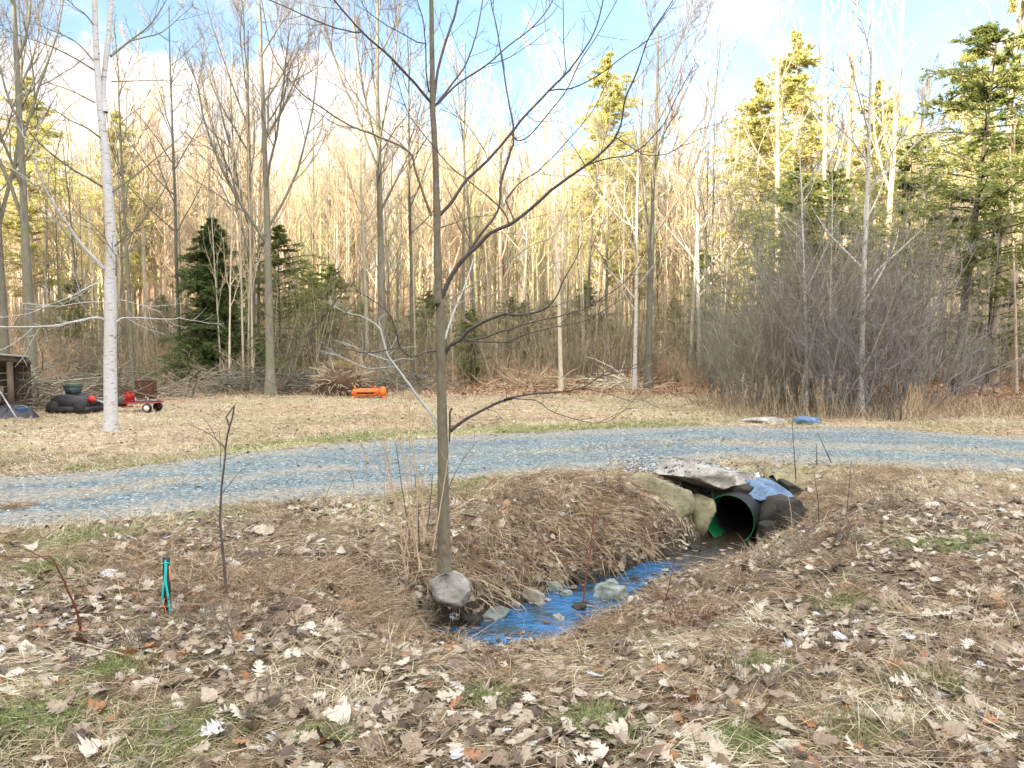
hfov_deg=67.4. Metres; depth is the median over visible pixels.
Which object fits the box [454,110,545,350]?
bare tree
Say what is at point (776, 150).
bare tree
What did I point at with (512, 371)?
bare shrub
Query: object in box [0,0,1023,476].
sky
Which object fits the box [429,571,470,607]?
boulder
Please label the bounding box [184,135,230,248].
bare tree
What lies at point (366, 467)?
dry weed
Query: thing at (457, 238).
bare tree
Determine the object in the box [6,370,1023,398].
woodland leaf litter
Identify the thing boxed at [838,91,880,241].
bare tree
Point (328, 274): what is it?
young evergreen
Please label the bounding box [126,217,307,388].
evergreen tree
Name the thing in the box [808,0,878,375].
bare tree
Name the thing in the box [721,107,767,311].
bare tree
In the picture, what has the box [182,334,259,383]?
bare shrub
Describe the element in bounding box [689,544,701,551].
stream rock
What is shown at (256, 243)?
birch tree
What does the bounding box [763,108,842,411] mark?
birch tree
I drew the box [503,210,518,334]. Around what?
slim tree
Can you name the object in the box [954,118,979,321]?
bare tree
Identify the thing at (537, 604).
stream rock
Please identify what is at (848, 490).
dry weed
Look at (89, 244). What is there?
slim tree
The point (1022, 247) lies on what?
bare tree
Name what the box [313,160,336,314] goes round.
slim tree
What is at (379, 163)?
bare tree
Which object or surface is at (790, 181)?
hemlock tree
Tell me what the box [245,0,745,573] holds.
young tree
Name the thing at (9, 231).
slim tree
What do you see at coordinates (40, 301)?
bare tree
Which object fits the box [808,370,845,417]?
plumed weed
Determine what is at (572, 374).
bare shrub
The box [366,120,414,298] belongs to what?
bare tree
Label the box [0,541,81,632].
sapling
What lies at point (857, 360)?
thicket shrub
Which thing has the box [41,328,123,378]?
bare shrub
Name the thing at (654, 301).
slim tree
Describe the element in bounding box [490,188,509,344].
slim tree
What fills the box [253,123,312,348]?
bare tree
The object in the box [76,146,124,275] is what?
slim tree
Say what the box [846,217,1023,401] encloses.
thicket shrub
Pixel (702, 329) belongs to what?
thicket shrub
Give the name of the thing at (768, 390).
plumed weed
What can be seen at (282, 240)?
hemlock tree
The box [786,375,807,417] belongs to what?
plumed weed
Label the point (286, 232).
slim tree
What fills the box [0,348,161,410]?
brush pile
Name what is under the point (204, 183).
bare tree
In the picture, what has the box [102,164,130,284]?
slim tree
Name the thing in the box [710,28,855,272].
pine tree
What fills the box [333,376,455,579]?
weed clump
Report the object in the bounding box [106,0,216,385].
bare tree
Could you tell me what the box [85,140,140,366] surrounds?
bare tree
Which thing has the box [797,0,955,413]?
birch tree
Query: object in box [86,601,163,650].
weed tuft
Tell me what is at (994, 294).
hemlock tree
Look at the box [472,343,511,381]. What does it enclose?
bare shrub
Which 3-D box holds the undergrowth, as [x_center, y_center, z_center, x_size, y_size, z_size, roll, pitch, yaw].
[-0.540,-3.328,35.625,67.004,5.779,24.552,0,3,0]
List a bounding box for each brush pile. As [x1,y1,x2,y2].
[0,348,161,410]
[32,333,241,400]
[145,351,290,396]
[157,348,314,400]
[226,352,378,397]
[307,356,374,395]
[321,351,488,392]
[466,358,622,388]
[553,355,673,390]
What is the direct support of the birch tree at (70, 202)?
on the ground at (668, 537)
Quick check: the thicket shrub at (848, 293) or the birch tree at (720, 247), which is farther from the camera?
the birch tree at (720, 247)
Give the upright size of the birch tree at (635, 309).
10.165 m
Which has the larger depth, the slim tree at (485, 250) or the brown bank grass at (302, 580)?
the slim tree at (485, 250)
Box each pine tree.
[0,76,123,366]
[42,110,178,313]
[551,51,671,345]
[587,136,693,353]
[678,75,830,375]
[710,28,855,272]
[817,79,951,329]
[883,0,1023,203]
[911,46,1023,326]
[923,0,1023,204]
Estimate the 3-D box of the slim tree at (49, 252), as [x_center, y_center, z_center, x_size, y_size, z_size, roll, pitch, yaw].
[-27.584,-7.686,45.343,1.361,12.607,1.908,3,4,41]
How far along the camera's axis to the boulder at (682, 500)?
8.49 m
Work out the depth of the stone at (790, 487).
9.16 m
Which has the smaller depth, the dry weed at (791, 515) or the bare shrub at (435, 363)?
the dry weed at (791, 515)
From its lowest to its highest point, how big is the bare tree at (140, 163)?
14.009 m
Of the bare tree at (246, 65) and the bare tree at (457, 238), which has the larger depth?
the bare tree at (457, 238)
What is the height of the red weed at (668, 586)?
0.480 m
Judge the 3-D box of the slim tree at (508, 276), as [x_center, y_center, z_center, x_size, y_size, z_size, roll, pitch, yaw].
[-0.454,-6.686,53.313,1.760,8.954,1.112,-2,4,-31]
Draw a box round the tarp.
[0,404,40,418]
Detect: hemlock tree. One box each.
[20,279,121,372]
[227,224,347,372]
[433,307,508,383]
[642,248,746,364]
[711,165,896,387]
[724,167,952,370]
[836,140,994,376]
[867,20,1023,394]
[891,181,1023,383]
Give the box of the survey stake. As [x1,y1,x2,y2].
[161,557,171,614]
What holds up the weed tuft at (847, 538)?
on the ground at (668, 537)
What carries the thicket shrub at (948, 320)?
on the ground at (668, 537)
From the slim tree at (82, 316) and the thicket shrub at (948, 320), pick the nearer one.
the thicket shrub at (948, 320)
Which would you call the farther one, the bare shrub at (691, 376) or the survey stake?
the bare shrub at (691, 376)
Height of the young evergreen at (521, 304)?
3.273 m
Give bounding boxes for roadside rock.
[740,416,786,423]
[792,416,821,424]
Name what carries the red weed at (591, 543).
on the ground at (668, 537)
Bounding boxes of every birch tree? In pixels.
[0,0,225,431]
[5,169,40,308]
[19,173,52,350]
[36,113,103,331]
[241,183,277,336]
[242,188,281,301]
[581,67,689,389]
[630,126,669,330]
[632,38,754,381]
[693,185,747,310]
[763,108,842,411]
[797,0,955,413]
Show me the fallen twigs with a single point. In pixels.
(50, 532)
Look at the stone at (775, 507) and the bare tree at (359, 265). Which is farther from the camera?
the bare tree at (359, 265)
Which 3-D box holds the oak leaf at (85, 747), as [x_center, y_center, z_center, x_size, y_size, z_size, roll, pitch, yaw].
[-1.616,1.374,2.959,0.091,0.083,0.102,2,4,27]
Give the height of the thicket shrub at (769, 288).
5.785 m
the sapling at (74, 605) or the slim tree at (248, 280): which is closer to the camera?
the sapling at (74, 605)
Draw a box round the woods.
[0,63,1023,356]
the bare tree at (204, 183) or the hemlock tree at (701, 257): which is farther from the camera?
the bare tree at (204, 183)
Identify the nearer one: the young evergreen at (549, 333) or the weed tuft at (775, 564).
the weed tuft at (775, 564)
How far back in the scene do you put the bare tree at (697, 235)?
27.44 m
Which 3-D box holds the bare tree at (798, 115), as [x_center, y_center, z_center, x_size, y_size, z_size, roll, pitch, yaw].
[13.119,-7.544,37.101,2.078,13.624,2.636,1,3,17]
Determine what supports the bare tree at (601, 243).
on the ground at (668, 537)
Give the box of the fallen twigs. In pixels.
[0,464,1023,767]
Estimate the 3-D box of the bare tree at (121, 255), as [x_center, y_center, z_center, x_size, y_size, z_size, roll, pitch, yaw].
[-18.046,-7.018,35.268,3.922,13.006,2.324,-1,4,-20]
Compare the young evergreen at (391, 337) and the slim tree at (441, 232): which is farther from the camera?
the slim tree at (441, 232)
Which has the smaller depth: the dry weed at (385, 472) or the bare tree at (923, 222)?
the dry weed at (385, 472)
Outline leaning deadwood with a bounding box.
[605,441,670,533]
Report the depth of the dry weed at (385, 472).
7.44 m
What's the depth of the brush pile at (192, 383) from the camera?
22.66 m
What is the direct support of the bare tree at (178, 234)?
on the ground at (668, 537)
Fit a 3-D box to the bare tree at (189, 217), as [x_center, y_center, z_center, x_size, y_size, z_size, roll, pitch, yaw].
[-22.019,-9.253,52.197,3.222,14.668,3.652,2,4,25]
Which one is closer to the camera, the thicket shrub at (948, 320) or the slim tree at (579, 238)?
the thicket shrub at (948, 320)
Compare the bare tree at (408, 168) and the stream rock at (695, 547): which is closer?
the stream rock at (695, 547)
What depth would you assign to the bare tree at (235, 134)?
30.50 m
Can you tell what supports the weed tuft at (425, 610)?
on the ground at (668, 537)
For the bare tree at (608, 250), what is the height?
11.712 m
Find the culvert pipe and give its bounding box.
[708,475,777,541]
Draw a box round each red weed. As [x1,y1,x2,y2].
[575,502,609,601]
[653,558,676,612]
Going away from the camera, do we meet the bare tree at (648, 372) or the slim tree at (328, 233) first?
the bare tree at (648, 372)
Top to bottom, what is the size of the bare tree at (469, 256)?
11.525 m
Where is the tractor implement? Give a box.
[347,386,385,398]
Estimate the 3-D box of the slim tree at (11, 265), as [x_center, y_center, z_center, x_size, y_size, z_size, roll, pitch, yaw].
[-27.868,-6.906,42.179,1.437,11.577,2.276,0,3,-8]
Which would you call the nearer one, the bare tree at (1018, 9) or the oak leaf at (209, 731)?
the oak leaf at (209, 731)
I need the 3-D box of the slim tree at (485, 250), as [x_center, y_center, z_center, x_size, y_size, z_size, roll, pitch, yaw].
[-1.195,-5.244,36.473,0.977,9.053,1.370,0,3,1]
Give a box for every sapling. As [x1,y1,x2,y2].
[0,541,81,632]
[191,404,253,595]
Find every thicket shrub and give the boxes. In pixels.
[638,167,902,403]
[667,307,746,388]
[669,269,765,391]
[682,265,794,401]
[684,241,845,407]
[690,277,825,413]
[702,166,977,412]
[705,166,951,406]
[706,157,907,407]
[726,190,925,415]
[773,172,994,405]
[777,253,918,417]
[788,218,959,414]
[803,236,1023,409]
[804,183,1022,404]
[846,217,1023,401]
[922,300,1022,395]
[930,318,1023,394]
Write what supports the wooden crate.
on the garden cart
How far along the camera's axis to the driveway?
10.00 m
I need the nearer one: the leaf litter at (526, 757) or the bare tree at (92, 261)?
the leaf litter at (526, 757)
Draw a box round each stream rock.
[459,613,480,627]
[482,606,509,620]
[511,600,519,607]
[522,587,545,603]
[533,602,543,605]
[546,580,565,590]
[553,613,564,620]
[560,589,572,596]
[571,569,599,584]
[572,602,586,609]
[593,582,628,598]
[604,579,618,584]
[628,576,638,580]
[660,554,672,557]
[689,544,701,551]
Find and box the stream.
[428,516,757,648]
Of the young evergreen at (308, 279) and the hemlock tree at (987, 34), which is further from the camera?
the young evergreen at (308, 279)
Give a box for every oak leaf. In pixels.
[77,734,102,757]
[158,658,175,665]
[200,725,227,736]
[252,660,265,675]
[322,695,350,724]
[520,691,536,703]
[659,677,672,689]
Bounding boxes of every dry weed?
[322,470,354,505]
[360,443,367,497]
[383,448,389,501]
[787,492,792,534]
[791,423,796,478]
[814,474,819,522]
[816,433,831,462]
[846,463,853,517]
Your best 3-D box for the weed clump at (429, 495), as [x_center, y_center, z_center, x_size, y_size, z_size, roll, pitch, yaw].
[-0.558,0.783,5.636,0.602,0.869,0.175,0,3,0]
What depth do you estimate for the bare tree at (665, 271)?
30.69 m
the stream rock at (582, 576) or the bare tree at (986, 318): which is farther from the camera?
the bare tree at (986, 318)
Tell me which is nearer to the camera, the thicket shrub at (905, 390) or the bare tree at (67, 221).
the thicket shrub at (905, 390)
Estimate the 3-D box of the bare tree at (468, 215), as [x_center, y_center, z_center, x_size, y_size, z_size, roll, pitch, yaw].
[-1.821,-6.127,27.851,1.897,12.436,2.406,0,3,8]
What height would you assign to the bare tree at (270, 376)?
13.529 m
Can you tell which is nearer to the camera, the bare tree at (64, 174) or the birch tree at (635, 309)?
the birch tree at (635, 309)
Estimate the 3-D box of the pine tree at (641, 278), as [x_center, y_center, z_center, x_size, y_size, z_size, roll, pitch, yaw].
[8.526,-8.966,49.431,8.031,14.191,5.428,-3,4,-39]
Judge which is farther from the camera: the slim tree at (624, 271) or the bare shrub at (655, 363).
the slim tree at (624, 271)
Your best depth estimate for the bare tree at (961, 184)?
32.88 m
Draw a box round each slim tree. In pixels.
[0,155,20,285]
[1,173,20,347]
[8,179,33,274]
[29,131,70,370]
[33,125,69,335]
[34,171,59,367]
[35,147,57,301]
[50,176,66,307]
[60,189,93,357]
[65,133,102,370]
[75,160,93,339]
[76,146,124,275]
[93,154,125,367]
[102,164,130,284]
[120,194,139,338]
[124,152,155,292]
[167,144,200,319]
[189,67,223,306]
[202,156,232,375]
[217,136,249,388]
[224,108,263,386]
[225,89,282,381]
[233,132,261,385]
[244,148,258,266]
[254,142,286,326]
[260,177,280,300]
[270,188,288,301]
[282,191,303,314]
[283,172,303,362]
[309,165,322,300]
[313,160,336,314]
[321,166,350,272]
[381,153,406,291]
[384,194,406,360]
[385,199,409,327]
[391,203,404,307]
[429,146,459,380]
[432,200,446,283]
[467,200,491,316]
[477,179,495,362]
[488,188,514,337]
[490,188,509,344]
[498,221,511,292]
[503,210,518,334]
[503,231,512,308]
[519,214,543,321]
[533,204,547,308]
[541,181,566,303]
[549,143,589,353]
[559,189,577,356]
[560,182,574,331]
[565,143,591,350]
[570,195,588,285]
[613,147,642,366]
[613,192,639,370]
[639,156,671,379]
[642,142,678,344]
[655,186,670,349]
[656,152,690,339]
[698,69,735,383]
[716,198,736,308]
[719,105,753,314]
[814,129,861,405]
[894,124,932,360]
[896,164,921,287]
[906,55,961,383]
[969,43,1023,395]
[990,93,1018,343]
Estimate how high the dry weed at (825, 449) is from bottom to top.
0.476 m
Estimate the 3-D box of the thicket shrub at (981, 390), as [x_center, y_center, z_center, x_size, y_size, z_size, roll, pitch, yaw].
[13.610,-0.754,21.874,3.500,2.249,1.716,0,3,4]
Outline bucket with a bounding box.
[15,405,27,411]
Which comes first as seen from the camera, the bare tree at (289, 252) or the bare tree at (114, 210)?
the bare tree at (114, 210)
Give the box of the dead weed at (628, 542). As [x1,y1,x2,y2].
[618,505,633,573]
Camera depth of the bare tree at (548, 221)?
44.67 m
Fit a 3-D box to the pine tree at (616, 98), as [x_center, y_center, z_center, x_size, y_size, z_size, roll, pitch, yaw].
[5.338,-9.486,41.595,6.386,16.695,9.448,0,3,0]
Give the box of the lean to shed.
[0,354,31,405]
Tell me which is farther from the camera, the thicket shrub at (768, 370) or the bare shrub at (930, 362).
the bare shrub at (930, 362)
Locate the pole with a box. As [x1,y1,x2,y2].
[0,391,17,420]
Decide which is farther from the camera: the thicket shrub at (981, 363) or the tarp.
the thicket shrub at (981, 363)
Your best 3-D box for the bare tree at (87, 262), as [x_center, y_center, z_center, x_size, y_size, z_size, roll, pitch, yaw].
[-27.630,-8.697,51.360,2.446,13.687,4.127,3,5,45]
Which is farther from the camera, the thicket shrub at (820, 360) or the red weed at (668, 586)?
the thicket shrub at (820, 360)
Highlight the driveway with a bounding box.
[0,425,1023,532]
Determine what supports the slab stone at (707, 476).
on the ground at (668, 537)
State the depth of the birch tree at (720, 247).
35.89 m
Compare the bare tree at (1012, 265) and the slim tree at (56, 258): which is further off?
the bare tree at (1012, 265)
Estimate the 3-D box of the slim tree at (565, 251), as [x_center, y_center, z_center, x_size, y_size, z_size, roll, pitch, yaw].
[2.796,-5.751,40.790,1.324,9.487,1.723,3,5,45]
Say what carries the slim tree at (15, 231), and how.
on the ground at (668, 537)
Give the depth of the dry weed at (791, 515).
7.48 m
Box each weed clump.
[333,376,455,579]
[395,432,475,551]
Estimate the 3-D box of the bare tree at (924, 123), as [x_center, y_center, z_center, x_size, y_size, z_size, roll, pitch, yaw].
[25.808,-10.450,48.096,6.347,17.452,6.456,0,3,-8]
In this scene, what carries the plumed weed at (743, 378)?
on the ground at (668, 537)
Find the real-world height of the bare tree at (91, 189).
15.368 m
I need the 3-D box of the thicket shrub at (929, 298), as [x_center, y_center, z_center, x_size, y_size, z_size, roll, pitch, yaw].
[8.430,-2.329,18.521,5.596,5.785,4.284,2,4,31]
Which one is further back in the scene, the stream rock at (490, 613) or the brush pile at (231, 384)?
the brush pile at (231, 384)
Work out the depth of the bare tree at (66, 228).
50.86 m
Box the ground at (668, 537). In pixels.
[0,263,1023,767]
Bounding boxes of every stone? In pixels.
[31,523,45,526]
[654,458,756,489]
[675,482,706,495]
[692,494,715,536]
[713,484,753,499]
[745,476,793,501]
[755,520,779,543]
[759,494,807,531]
[777,478,803,494]
[1006,468,1023,471]
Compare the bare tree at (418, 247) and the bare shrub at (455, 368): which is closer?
the bare shrub at (455, 368)
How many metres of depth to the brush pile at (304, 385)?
22.50 m
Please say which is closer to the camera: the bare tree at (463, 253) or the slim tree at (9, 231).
the bare tree at (463, 253)
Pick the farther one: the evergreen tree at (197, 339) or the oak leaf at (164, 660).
the evergreen tree at (197, 339)
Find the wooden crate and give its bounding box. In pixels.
[134,379,156,397]
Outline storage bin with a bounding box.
[62,383,83,393]
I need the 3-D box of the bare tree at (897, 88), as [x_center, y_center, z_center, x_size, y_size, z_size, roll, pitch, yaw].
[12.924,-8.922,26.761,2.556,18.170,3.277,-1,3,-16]
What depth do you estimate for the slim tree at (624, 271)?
33.98 m
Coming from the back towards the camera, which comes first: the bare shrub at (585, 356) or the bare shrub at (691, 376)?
the bare shrub at (585, 356)
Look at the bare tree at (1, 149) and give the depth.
26.66 m
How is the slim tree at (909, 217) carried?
on the ground at (668, 537)
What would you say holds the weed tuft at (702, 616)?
on the ground at (668, 537)
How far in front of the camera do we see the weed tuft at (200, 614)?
4.41 m
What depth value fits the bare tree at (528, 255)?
54.21 m
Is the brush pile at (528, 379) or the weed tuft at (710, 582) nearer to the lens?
the weed tuft at (710, 582)
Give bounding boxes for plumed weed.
[740,374,757,418]
[759,375,788,416]
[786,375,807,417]
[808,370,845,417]
[817,374,848,418]
[876,400,907,421]
[901,382,923,415]
[928,386,956,408]
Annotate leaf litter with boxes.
[0,389,1023,767]
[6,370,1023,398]
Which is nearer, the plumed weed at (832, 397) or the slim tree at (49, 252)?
the plumed weed at (832, 397)
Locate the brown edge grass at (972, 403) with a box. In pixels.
[46,379,1023,419]
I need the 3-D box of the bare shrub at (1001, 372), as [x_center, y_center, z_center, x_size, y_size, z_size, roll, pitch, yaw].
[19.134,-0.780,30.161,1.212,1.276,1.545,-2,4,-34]
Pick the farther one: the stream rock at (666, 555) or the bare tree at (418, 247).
the bare tree at (418, 247)
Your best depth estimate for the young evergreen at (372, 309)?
40.26 m
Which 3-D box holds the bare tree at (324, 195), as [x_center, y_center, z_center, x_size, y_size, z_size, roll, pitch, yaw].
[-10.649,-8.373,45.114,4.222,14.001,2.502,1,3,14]
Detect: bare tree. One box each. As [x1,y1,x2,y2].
[0,0,92,395]
[0,0,107,373]
[0,4,38,205]
[0,116,12,252]
[18,150,53,337]
[29,147,79,353]
[35,137,97,343]
[38,119,93,349]
[41,145,86,264]
[50,148,81,329]
[62,124,100,343]
[64,130,129,342]
[68,151,141,281]
[73,86,164,369]
[74,159,102,332]
[76,21,177,378]
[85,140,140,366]
[91,118,134,341]
[93,6,176,386]
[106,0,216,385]
[124,157,162,325]
[147,125,199,374]
[150,133,192,331]
[153,0,356,395]
[156,149,211,306]
[164,0,291,381]
[171,140,211,309]
[178,156,206,244]
[184,133,227,248]
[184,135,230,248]
[186,133,245,316]
[194,169,227,314]
[203,26,274,359]
[206,124,279,291]
[229,59,293,358]
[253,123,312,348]
[273,205,303,352]
[283,106,328,359]
[293,109,368,357]
[297,171,330,270]
[297,186,325,279]
[298,0,446,381]
[299,120,367,268]
[308,137,360,327]
[318,0,407,371]
[349,166,376,325]
[350,176,375,266]
[352,146,431,364]
[355,145,402,364]
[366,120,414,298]
[367,177,399,274]
[371,0,459,379]
[374,114,458,373]
[391,152,432,317]
[395,109,456,352]
[426,143,472,334]
[431,163,469,281]
[437,35,506,379]
[438,35,489,380]
[452,212,482,295]
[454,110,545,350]
[454,182,498,309]
[475,118,522,353]
[483,151,525,269]
[486,56,557,361]
[503,195,553,322]
[511,129,558,357]
[518,7,614,388]
[518,122,572,357]
[530,42,592,370]
[564,88,649,374]
[566,135,622,349]
[574,78,620,356]
[582,174,629,274]
[608,0,751,389]
[620,147,686,377]
[639,145,672,352]
[655,23,736,382]
[660,198,691,321]
[679,94,785,326]
[683,122,729,369]
[717,0,836,380]
[718,149,767,303]
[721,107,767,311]
[756,53,876,316]
[770,81,809,273]
[786,145,822,272]
[798,0,914,316]
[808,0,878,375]
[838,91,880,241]
[849,0,915,382]
[870,50,968,314]
[889,65,970,316]
[902,116,947,332]
[903,145,944,369]
[931,65,991,344]
[940,89,994,332]
[940,123,980,304]
[951,31,1012,360]
[952,111,1018,356]
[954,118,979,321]
[958,0,1023,383]
[1003,181,1023,360]
[1005,187,1023,355]
[1009,187,1023,320]
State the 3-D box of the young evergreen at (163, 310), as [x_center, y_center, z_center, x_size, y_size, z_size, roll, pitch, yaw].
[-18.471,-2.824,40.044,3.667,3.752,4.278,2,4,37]
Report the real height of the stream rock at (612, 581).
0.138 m
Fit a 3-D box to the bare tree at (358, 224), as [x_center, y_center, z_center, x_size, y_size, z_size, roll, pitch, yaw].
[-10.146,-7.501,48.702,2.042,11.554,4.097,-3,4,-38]
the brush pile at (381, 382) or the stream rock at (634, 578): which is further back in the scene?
the brush pile at (381, 382)
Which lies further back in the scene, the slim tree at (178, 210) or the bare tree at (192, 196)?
the bare tree at (192, 196)
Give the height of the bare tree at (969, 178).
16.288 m
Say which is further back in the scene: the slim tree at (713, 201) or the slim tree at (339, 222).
the slim tree at (339, 222)
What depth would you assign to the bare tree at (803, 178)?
33.45 m
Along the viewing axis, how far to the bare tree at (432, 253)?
42.63 m
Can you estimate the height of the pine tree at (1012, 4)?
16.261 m
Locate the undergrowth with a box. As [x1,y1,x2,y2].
[6,245,1023,387]
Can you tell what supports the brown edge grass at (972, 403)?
on the ground at (668, 537)
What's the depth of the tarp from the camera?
15.44 m
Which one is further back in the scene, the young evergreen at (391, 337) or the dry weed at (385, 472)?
the young evergreen at (391, 337)
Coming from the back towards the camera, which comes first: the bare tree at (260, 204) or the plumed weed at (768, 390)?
the bare tree at (260, 204)
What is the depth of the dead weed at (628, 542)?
7.29 m
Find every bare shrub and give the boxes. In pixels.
[8,324,80,380]
[11,328,85,380]
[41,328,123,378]
[43,324,100,380]
[91,341,128,382]
[134,338,174,377]
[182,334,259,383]
[256,328,301,376]
[319,347,350,369]
[323,330,377,370]
[336,338,402,379]
[369,335,409,376]
[409,335,459,379]
[447,336,497,382]
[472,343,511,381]
[479,351,505,377]
[490,349,523,376]
[497,344,542,378]
[549,353,585,381]
[553,325,619,381]
[564,340,601,376]
[566,330,612,379]
[598,350,632,380]
[622,337,669,380]
[640,330,694,382]
[643,333,683,379]
[660,347,706,387]
[686,340,726,386]
[889,335,955,380]
[950,329,1023,371]
[1000,356,1011,378]
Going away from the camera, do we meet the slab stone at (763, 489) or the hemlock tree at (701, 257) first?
the slab stone at (763, 489)
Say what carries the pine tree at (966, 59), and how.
on the ground at (668, 537)
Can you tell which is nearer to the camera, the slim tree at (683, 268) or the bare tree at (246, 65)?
the bare tree at (246, 65)
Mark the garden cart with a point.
(146, 406)
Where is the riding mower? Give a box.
[45,393,103,413]
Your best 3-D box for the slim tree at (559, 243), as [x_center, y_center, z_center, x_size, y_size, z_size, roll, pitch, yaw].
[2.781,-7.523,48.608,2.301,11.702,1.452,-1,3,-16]
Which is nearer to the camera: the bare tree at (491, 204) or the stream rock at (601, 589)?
the stream rock at (601, 589)
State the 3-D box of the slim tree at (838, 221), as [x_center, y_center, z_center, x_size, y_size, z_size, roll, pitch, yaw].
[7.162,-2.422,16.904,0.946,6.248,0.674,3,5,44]
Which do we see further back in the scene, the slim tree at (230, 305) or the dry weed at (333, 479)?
the slim tree at (230, 305)
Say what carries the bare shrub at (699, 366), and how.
on the ground at (668, 537)
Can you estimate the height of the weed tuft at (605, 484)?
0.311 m
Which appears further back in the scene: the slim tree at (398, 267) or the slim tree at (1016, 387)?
the slim tree at (398, 267)
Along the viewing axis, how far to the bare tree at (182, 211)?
40.37 m
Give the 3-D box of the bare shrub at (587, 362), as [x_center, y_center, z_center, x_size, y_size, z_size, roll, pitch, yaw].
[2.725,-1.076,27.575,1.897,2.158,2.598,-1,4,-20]
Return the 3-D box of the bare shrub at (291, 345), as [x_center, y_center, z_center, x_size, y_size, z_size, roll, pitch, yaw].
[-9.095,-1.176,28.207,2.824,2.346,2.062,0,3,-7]
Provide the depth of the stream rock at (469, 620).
5.95 m
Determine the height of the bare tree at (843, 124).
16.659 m
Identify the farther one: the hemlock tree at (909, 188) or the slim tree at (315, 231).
the slim tree at (315, 231)
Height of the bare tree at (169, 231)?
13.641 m
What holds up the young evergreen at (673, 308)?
on the ground at (668, 537)
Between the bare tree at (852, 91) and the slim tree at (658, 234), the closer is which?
the bare tree at (852, 91)
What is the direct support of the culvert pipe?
on the ground at (668, 537)
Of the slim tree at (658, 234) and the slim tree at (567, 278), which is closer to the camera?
the slim tree at (658, 234)
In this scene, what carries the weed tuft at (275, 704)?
on the ground at (668, 537)
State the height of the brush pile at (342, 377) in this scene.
1.530 m
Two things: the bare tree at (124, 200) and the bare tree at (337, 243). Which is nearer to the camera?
the bare tree at (124, 200)
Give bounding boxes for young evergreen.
[13,303,87,352]
[121,295,176,357]
[238,270,361,365]
[260,263,377,360]
[333,302,398,360]
[371,316,431,364]
[386,290,466,373]
[418,294,495,355]
[484,297,540,362]
[492,300,555,358]
[526,300,578,357]
[548,280,628,352]
[575,314,632,361]
[656,298,687,353]
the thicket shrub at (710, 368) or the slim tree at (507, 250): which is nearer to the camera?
the thicket shrub at (710, 368)
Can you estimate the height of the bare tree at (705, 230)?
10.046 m
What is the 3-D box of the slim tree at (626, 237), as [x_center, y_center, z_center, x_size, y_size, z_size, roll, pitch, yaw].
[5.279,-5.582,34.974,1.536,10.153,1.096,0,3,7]
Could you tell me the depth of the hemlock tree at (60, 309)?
29.72 m
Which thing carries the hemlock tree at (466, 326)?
on the ground at (668, 537)
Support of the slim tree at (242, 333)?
on the ground at (668, 537)
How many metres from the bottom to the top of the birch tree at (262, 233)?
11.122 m
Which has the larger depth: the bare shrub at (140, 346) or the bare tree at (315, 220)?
the bare tree at (315, 220)
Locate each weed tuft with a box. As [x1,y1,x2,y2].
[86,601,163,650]
[164,590,231,627]
[187,588,278,643]
[209,663,293,719]
[369,592,418,639]
[409,585,439,626]
[499,481,541,508]
[594,471,630,493]
[647,587,718,632]
[689,560,736,589]
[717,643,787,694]
[740,532,794,567]
[770,517,822,555]
[824,508,870,548]
[862,477,925,512]
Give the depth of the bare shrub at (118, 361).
27.18 m
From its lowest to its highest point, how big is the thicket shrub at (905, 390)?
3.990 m
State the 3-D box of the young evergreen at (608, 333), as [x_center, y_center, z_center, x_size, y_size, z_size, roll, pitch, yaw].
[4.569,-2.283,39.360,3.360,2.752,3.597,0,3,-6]
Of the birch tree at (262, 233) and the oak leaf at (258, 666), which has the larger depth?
the birch tree at (262, 233)
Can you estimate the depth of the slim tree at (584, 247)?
44.12 m
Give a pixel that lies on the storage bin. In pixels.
(72, 388)
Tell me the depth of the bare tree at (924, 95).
39.40 m
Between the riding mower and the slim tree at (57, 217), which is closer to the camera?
the riding mower
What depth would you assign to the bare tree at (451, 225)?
47.21 m
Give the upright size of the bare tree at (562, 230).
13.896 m
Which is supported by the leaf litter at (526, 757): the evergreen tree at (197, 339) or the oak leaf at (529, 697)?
the oak leaf at (529, 697)
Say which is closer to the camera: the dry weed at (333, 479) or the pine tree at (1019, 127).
the dry weed at (333, 479)
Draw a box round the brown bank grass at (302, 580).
[0,450,1023,767]
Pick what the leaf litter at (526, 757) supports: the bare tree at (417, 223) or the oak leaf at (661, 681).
the oak leaf at (661, 681)
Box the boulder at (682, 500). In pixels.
[627,471,694,517]
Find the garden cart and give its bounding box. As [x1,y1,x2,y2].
[102,391,163,412]
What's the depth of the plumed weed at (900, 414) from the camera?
15.24 m
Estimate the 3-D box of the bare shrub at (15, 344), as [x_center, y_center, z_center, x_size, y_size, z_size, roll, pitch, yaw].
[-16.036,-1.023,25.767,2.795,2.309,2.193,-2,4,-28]
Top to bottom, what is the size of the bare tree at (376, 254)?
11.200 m
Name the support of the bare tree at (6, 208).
on the ground at (668, 537)
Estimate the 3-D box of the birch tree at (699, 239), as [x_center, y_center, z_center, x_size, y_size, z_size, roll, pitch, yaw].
[6.736,-6.395,28.555,4.540,12.989,2.959,2,4,24]
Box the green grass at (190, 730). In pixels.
[0,412,1023,767]
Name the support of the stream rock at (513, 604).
on the ground at (668, 537)
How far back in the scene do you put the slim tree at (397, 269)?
32.21 m
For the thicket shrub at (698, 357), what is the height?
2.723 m
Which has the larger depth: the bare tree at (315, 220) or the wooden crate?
the bare tree at (315, 220)

